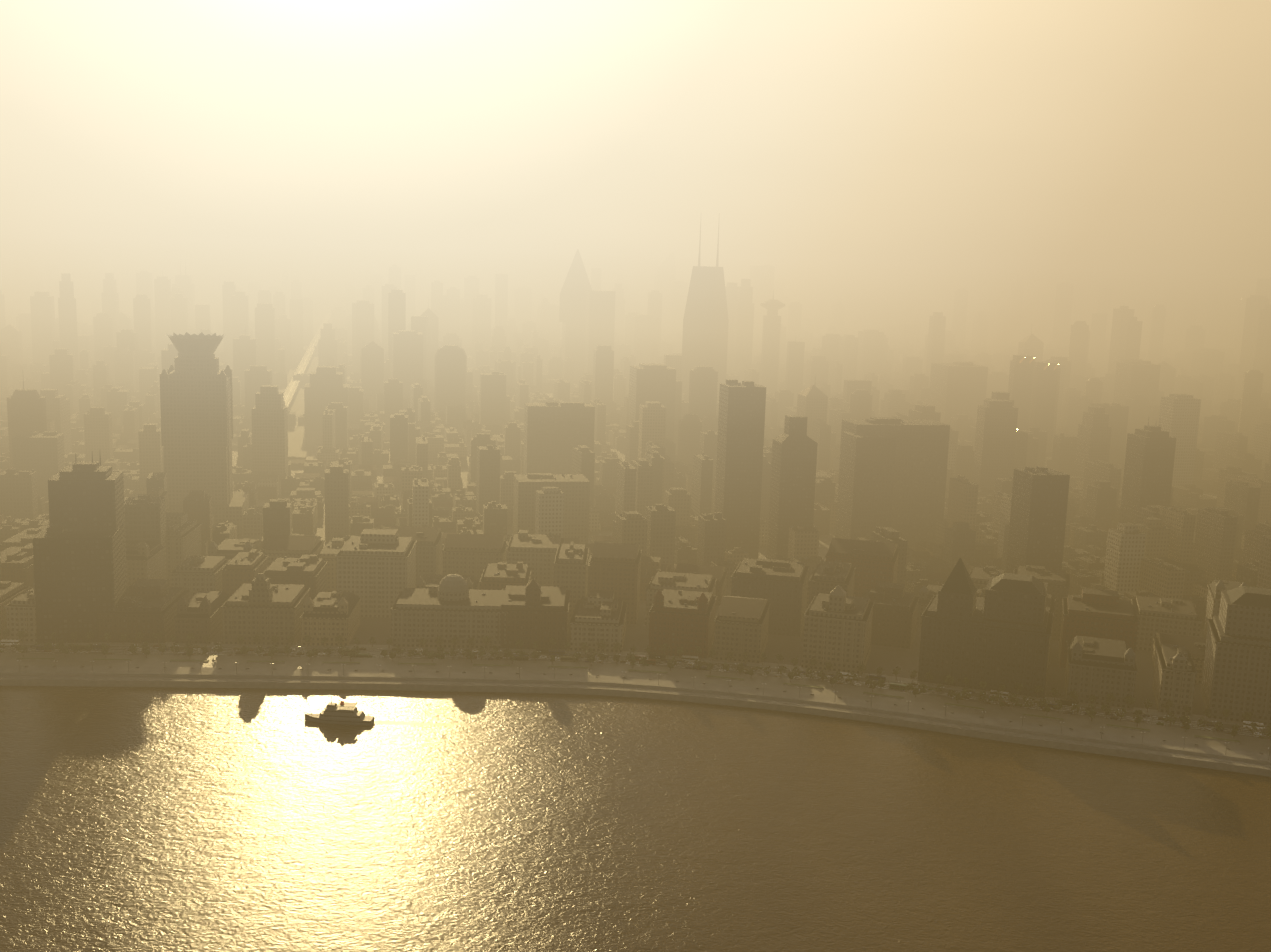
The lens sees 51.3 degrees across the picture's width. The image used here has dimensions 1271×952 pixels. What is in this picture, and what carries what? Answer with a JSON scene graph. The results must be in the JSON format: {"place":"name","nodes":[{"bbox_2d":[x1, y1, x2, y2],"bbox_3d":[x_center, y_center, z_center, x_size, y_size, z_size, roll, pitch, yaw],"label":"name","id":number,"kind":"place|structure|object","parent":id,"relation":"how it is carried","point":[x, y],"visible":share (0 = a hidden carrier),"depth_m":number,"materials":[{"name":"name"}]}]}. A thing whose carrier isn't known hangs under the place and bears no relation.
{"place":"outdoors","nodes":[
{"label":"outdoors","id":0,"kind":"place"},
{"bbox_2d":[0,250,1243,715],"bbox_3d":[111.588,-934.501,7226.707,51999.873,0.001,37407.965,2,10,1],"label":"city ground","id":1,"kind":"structure","parent":0,"point":[306,272],"depth_m":10354.19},
{"bbox_2d":[283,313,330,407],"bbox_3d":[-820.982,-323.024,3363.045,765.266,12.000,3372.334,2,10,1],"label":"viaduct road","id":2,"kind":"structure","parent":1,"relation":"on","point":[291,389],"depth_m":2839.22,"materials":[{"name":"grey concrete"}]},
{"bbox_2d":[0,512,1270,724],"bbox_3d":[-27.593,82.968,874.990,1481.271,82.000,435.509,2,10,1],"label":"waterfront buildings","id":3,"kind":"structure","parent":1,"relation":"on","point":[846,604],"depth_m":902.75,"materials":[{"name":"brown stone"}]},
{"bbox_2d":[0,213,1270,643],"bbox_3d":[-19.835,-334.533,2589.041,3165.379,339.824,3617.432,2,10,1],"label":"skyscrapers","id":4,"kind":"structure","parent":1,"relation":"on","point":[892,471],"depth_m":1248.14,"materials":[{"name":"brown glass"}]},
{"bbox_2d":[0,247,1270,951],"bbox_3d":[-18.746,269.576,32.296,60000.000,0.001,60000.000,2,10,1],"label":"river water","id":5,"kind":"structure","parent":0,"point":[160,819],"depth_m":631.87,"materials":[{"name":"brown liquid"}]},
{"bbox_2d":[305,696,373,724],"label":"ferry","id":6,"kind":"object","parent":5,"relation":"on","point":[341,712],"visible":1,"depth_m":761.41,"materials":[{"name":"grey paint"}]},
{"bbox_2d":[306,708,479,743],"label":"boat wake","id":7,"kind":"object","parent":5,"relation":"on","point":[408,723],"depth_m":765.61,"materials":[{"name":"white liquid"}]},
{"bbox_2d":[0,248,1270,628],"bbox_3d":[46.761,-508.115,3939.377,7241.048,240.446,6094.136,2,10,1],"label":"city buildings","id":8,"kind":"structure","parent":0,"point":[652,494],"depth_m":1924.79,"materials":[{"name":"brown concrete"}]},
{"bbox_2d":[0,639,1270,776],"bbox_3d":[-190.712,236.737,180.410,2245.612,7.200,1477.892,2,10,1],"label":"waterfront promenade","id":9,"kind":"structure","parent":0,"point":[1245,746],"depth_m":824.28,"materials":[{"name":"concrete"}]},
{"bbox_2d":[0,628,1270,738],"bbox_3d":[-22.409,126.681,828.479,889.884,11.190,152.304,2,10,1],"label":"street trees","id":10,"kind":"object","parent":9,"relation":"on","point":[1092,713],"visible":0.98,"depth_m":859.35,"materials":[{"name":"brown plant"}]},
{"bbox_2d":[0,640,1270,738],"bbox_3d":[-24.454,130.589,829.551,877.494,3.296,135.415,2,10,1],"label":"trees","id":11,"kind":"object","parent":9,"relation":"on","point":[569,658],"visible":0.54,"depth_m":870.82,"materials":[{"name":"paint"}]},
{"bbox_2d":[1,643,1269,768],"bbox_3d":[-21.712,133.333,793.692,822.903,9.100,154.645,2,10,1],"label":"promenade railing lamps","id":12,"kind":"object","parent":9,"relation":"on","point":[634,689],"visible":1,"depth_m":818.63,"materials":[{"name":"grey metal"}]},
{"bbox_2d":[0,0,1270,285],"label":"sky","id":13,"kind":"structure","parent":0,"point":[1077,140],"materials":[{"name":"beige"}]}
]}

